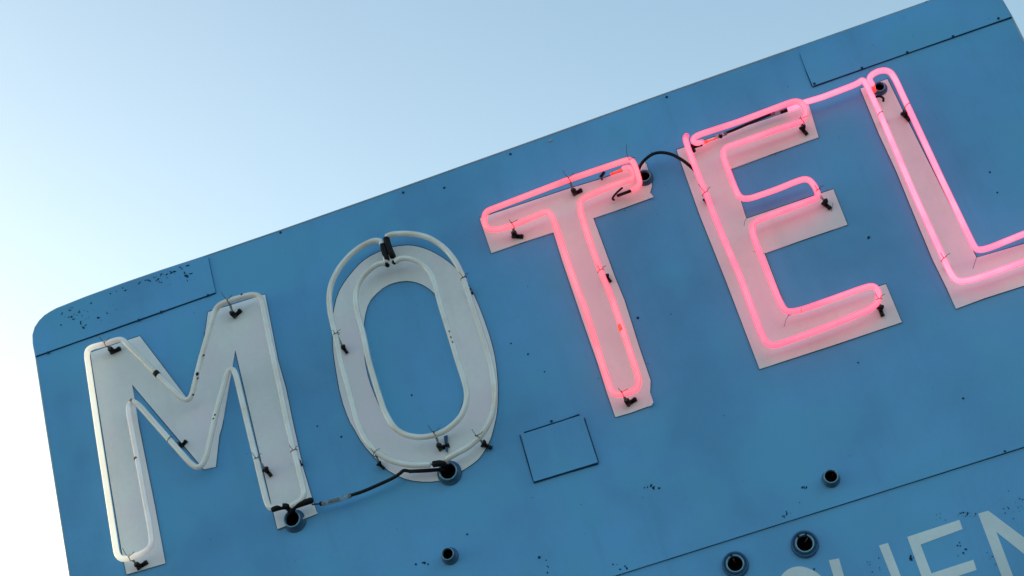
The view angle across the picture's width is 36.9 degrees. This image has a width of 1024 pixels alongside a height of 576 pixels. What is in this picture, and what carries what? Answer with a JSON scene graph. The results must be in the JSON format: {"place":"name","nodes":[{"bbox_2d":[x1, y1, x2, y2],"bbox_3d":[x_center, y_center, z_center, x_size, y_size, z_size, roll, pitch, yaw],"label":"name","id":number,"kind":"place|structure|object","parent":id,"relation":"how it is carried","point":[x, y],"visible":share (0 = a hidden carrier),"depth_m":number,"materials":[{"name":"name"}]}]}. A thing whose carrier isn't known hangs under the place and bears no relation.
{"place":"outdoors","nodes":[
{"label":"outdoors","id":0,"kind":"place"},
{"bbox_2d":[0,0,1023,575],"label":"sky","id":1,"kind":"structure","parent":0,"point":[138,138],"materials":[{"name":"blue"}]},
{"label":"ground","id":2,"kind":"structure","parent":0,"visible":0},
{"bbox_2d":[32,0,1023,575],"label":"motel sign","id":3,"kind":"object","parent":2,"relation":"on","point":[910,428],"visible":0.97,"depth_m":4.48,"materials":[{"name":"blue metal"}]},
{"bbox_2d":[84,292,317,574],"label":"neon letter","id":4,"kind":"object","parent":3,"relation":"attached to","point":[193,420],"visible":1,"depth_m":4.63,"materials":[{"name":"white paint"}]},
{"bbox_2d":[326,231,497,484],"bbox_3d":[-0.301,0.204,4.554,0.482,0.815,0.078,-19,-24,3],"label":"neon letter","id":5,"kind":"object","parent":3,"relation":"attached to","point":[456,446],"visible":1,"depth_m":4.56,"materials":[{"name":"white paint"}]},
{"bbox_2d":[312,468,444,505],"bbox_3d":[-0.389,0.567,4.418,0.400,0.040,0.020,-18,-24,2],"label":"jumper cable","id":6,"kind":"object","parent":5,"relation":"attached to","point":[340,499],"visible":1,"depth_m":4.41,"materials":[{"name":"black rubber"}]},
{"bbox_2d":[441,547,458,564],"bbox_3d":[-0.178,0.753,4.326,0.051,0.051,0.036,-19,-24,3],"label":"electrode socket","id":7,"kind":"object","parent":3,"relation":"attached to","point":[449,555],"visible":1,"depth_m":4.32,"materials":[{"name":"blue ceramic"}]},
{"bbox_2d":[479,144,653,416],"bbox_3d":[0.246,-0.006,4.530,0.546,0.797,0.078,-19,-24,3],"label":"neon letter","id":8,"kind":"object","parent":3,"relation":"attached to","point":[566,217],"visible":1,"depth_m":4.61,"materials":[{"name":"pink glass"}]},
{"bbox_2d":[638,151,693,171],"bbox_3d":[0.466,-0.367,4.634,0.174,0.106,0.041,-19,-24,3],"label":"jumper cable","id":9,"kind":"object","parent":8,"relation":"attached to","point":[647,157],"visible":0.97,"depth_m":4.63,"materials":[{"name":"black rubber"}]},
{"bbox_2d":[722,551,748,575],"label":"electrode socket","id":10,"kind":"object","parent":3,"relation":"attached to","point":[735,563],"visible":1,"depth_m":4.18,"materials":[{"name":"black plastic"}]},
{"bbox_2d":[676,99,901,369],"bbox_3d":[0.793,-0.186,4.493,0.432,0.781,0.078,-19,-24,3],"label":"neon letter","id":11,"kind":"object","parent":3,"relation":"attached to","point":[742,245],"visible":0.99,"depth_m":4.51,"materials":[{"name":"pink glass"}]},
{"bbox_2d":[715,108,787,138],"bbox_3d":[0.724,-0.497,4.636,0.237,0.028,0.014,-19,-24,3],"label":"jumper cable","id":12,"kind":"object","parent":11,"relation":"attached to","point":[772,114],"visible":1,"depth_m":4.63,"materials":[{"name":"black rubber"}]},
{"bbox_2d":[791,530,818,557],"bbox_3d":[0.795,0.694,4.165,0.076,0.076,0.028,-19,-24,3],"label":"electrode socket","id":13,"kind":"object","parent":3,"relation":"attached to","point":[804,543],"visible":1,"depth_m":4.17,"materials":[{"name":"blue ceramic"}]},
{"bbox_2d":[822,469,839,487],"bbox_3d":[0.876,0.520,4.211,0.051,0.051,0.033,-19,-24,3],"label":"electrode socket","id":14,"kind":"object","parent":3,"relation":"attached to","point":[830,478],"visible":1,"depth_m":4.21,"materials":[{"name":"blue ceramic"}]},
{"bbox_2d":[787,68,1023,308],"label":"neon letter","id":15,"kind":"object","parent":3,"relation":"attached to","point":[968,276],"visible":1,"depth_m":4.44,"materials":[{"name":"pink glass"}]}
]}

